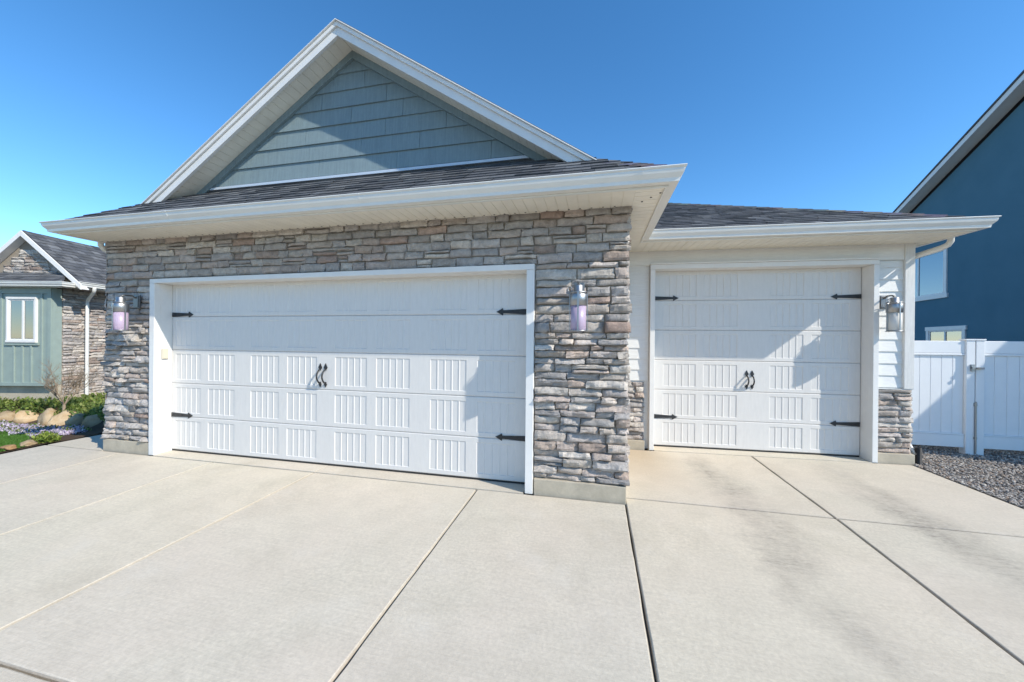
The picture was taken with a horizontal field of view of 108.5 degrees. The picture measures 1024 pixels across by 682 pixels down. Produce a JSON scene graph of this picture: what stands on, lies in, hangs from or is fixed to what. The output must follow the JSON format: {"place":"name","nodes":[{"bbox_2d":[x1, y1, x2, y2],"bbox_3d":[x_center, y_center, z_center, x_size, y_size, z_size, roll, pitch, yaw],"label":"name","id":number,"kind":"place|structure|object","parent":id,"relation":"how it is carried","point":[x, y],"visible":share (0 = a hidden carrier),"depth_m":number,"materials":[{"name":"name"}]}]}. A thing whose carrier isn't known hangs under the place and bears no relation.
{"place":"outdoors","nodes":[
{"label":"outdoors","id":0,"kind":"place"},
{"bbox_2d":[0,430,30,451],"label":"lawn","id":1,"kind":"structure","parent":0,"point":[10,439],"depth_m":6.06,"materials":[{"name":"green plant"}]},
{"bbox_2d":[0,405,104,452],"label":"soil bed","id":2,"kind":"object","parent":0,"point":[97,428],"visible":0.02,"depth_m":6.14,"materials":[{"name":"brown soil"}]},
{"bbox_2d":[0,411,15,421],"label":"boulder","id":3,"kind":"object","parent":2,"relation":"on","point":[8,416],"visible":0.45,"depth_m":8.44,"materials":[{"name":"stone"}]},
{"bbox_2d":[0,444,16,449],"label":"edging stone","id":4,"kind":"object","parent":2,"relation":"on","point":[9,447],"visible":0.99,"depth_m":4.95,"materials":[{"name":"stone"}]},
{"bbox_2d":[13,410,38,423],"bbox_3d":[-11.104,1.748,8.479,0.506,0.326,0.462,0,0,-7],"label":"boulder","id":5,"kind":"object","parent":2,"relation":"on","point":[21,416],"visible":0.57,"depth_m":8.35,"materials":[{"name":"stone"}]},
{"bbox_2d":[20,440,37,446],"bbox_3d":[-6.779,1.423,5.172,0.166,0.077,0.160,0,0,-39],"label":"edging stone","id":6,"kind":"object","parent":2,"relation":"on","point":[28,443],"visible":1,"depth_m":5.13,"materials":[{"name":"stone"}]},
{"bbox_2d":[0,420,91,435],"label":"flower carpet","id":7,"kind":"object","parent":2,"relation":"on","point":[32,429],"visible":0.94,"depth_m":6.96,"materials":[{"name":"purple plant"}]},
{"bbox_2d":[31,431,61,444],"bbox_3d":[-6.809,1.404,5.375,0.341,0.180,0.349,1,0,13],"label":"shrub","id":8,"kind":"object","parent":2,"relation":"on","point":[45,437],"visible":0.91,"depth_m":5.34,"materials":[{"name":"green plant"}]},
{"bbox_2d":[37,408,59,425],"bbox_3d":[-10.476,1.724,8.393,0.418,0.431,0.634,0,0,-27],"label":"boulder","id":9,"kind":"object","parent":2,"relation":"on","point":[44,417],"visible":0.37,"depth_m":8.19,"materials":[{"name":"stone"}]},
{"bbox_2d":[0,392,106,420],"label":"ground cover","id":10,"kind":"object","parent":2,"relation":"on","point":[89,404],"visible":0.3,"depth_m":8.63,"materials":[{"name":"green plant"}]},
{"bbox_2d":[0,230,107,400],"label":"neighbour house","id":11,"kind":"structure","parent":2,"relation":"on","point":[52,295],"depth_m":9.02,"materials":[{"name":"stone"}]},
{"bbox_2d":[5,297,37,342],"bbox_3d":[-11.811,-0.512,8.874,0.720,1.096,0.060,1,0,0],"label":"window","id":12,"kind":"structure","parent":11,"relation":"in","point":[21,312],"depth_m":8.88,"materials":[{"name":"white paint"}]},
{"bbox_2d":[46,410,75,426],"bbox_3d":[-9.784,1.722,8.038,0.521,0.406,0.475,0,0,-31],"label":"boulder","id":13,"kind":"object","parent":2,"relation":"on","point":[61,418],"visible":0.33,"depth_m":7.89,"materials":[{"name":"stone"}]},
{"bbox_2d":[35,356,102,410],"bbox_3d":[-10.104,1.024,8.436,1.157,1.389,1.085,1,0,39],"label":"bare shrub","id":14,"kind":"object","parent":2,"relation":"on","point":[55,391],"visible":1,"depth_m":8.33,"materials":[{"name":"brown plant"}]},
{"bbox_2d":[65,413,88,425],"bbox_3d":[-8.856,1.634,7.580,0.377,0.311,0.377,0,0,-27],"label":"boulder","id":15,"kind":"object","parent":2,"relation":"on","point":[76,419],"visible":0.38,"depth_m":7.44,"materials":[{"name":"stone"}]},
{"bbox_2d":[81,414,102,427],"bbox_3d":[-8.065,1.552,7.133,0.370,0.274,0.372,0,0,-43],"label":"boulder","id":16,"kind":"object","parent":2,"relation":"on","point":[91,421],"visible":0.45,"depth_m":7.00,"materials":[{"name":"stone"}]},
{"bbox_2d":[0,433,862,681],"bbox_3d":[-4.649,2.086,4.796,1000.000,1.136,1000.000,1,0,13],"label":"ground","id":17,"kind":"structure","parent":0,"point":[646,449],"depth_m":2.77,"materials":[{"name":"grey concrete"}]},
{"bbox_2d":[39,18,1000,506],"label":"house","id":18,"kind":"structure","parent":17,"relation":"on","point":[337,242],"depth_m":4.47,"materials":[{"name":"stone"}]},
{"bbox_2d":[111,294,140,330],"bbox_3d":[-4.963,-0.367,4.725,0.183,0.479,0.269,1,0,13],"label":"wall lantern","id":19,"kind":"object","parent":18,"relation":"attached to","point":[120,308],"depth_m":4.64,"materials":[{"name":"silver metal"}]},
{"bbox_2d":[161,349,168,358],"bbox_3d":[-4.598,0.171,4.883,0.033,0.135,0.072,1,0,13],"label":"door keypad","id":20,"kind":"object","parent":18,"relation":"attached to","point":[164,353],"depth_m":4.87,"materials":[{"name":"beige plastic"}]},
{"bbox_2d":[171,274,526,483],"bbox_3d":[-2.206,0.365,4.435,4.892,2.269,0.147,1,0,13],"label":"garage door","id":21,"kind":"structure","parent":18,"relation":"in","point":[415,375],"depth_m":4.35,"materials":[{"name":"white metal"}]},
{"bbox_2d":[568,282,587,331],"bbox_3d":[0.618,-0.326,3.460,0.183,0.479,0.269,1,0,13],"label":"wall lantern","id":22,"kind":"object","parent":18,"relation":"attached to","point":[578,300],"depth_m":3.35,"materials":[{"name":"silver metal"}]},
{"bbox_2d":[654,267,860,456],"bbox_3d":[3.363,0.261,5.169,2.670,2.574,0.146,1,0,10],"label":"garage door","id":23,"kind":"structure","parent":18,"relation":"in","point":[766,360],"depth_m":5.15,"materials":[{"name":"white metal"}]},
{"bbox_2d":[879,295,903,331],"bbox_3d":[4.775,-0.354,4.649,0.183,0.479,0.269,1,0,10],"label":"wall lantern","id":24,"kind":"object","parent":18,"relation":"attached to","point":[894,308],"depth_m":4.56,"materials":[{"name":"silver metal"}]},
{"bbox_2d":[893,70,1023,340],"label":"blue house","id":25,"kind":"structure","parent":17,"relation":"on","point":[969,286],"depth_m":8.95,"materials":[{"name":"paint"}]},
{"bbox_2d":[915,248,948,301],"bbox_3d":[12.046,-1.889,10.925,0.060,1.430,2.230,1,0,19],"label":"window","id":26,"kind":"structure","parent":25,"relation":"in","point":[931,271],"depth_m":10.42,"materials":[{"name":"glass"}]},
{"bbox_2d":[925,325,966,340],"bbox_3d":[11.697,0.294,9.958,0.060,1.378,1.390,1,0,19],"label":"window","id":27,"kind":"structure","parent":25,"relation":"in","point":[944,333],"depth_m":9.92,"materials":[{"name":"white paint"}]},
{"bbox_2d":[0,434,1023,681],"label":"driveway","id":28,"kind":"structure","parent":0,"point":[194,566],"depth_m":2.47,"materials":[{"name":"concrete"}]},
{"bbox_2d":[0,0,1023,247],"label":"sky","id":29,"kind":"structure","parent":0,"point":[848,105],"materials":[{"name":"blue"}]},
{"bbox_2d":[912,444,1023,508],"bbox_3d":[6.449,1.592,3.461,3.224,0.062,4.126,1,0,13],"label":"gravel","id":30,"kind":"structure","parent":0,"point":[987,468],"depth_m":4.51,"materials":[{"name":"grey gravel"}]},
{"bbox_2d":[914,447,921,464],"bbox_3d":[5.182,1.463,4.702,0.072,0.215,0.071,1,0,13],"label":"drain pipe","id":31,"kind":"object","parent":30,"relation":"on","point":[918,455],"visible":0.92,"depth_m":4.68,"materials":[{"name":"black plastic"}]},
{"bbox_2d":[911,339,984,454],"bbox_3d":[5.915,0.777,5.236,1.187,1.618,0.188,1,0,13],"label":"gate leaf","id":32,"kind":"object","parent":30,"relation":"on","point":[943,403],"visible":0.67,"depth_m":5.21,"materials":[{"name":"plastic"}]},
{"bbox_2d":[974,339,1023,455],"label":"gate leaf","id":33,"kind":"object","parent":30,"relation":"on","point":[999,389],"visible":0.89,"depth_m":5.07,"materials":[{"name":"plastic"}]}
]}

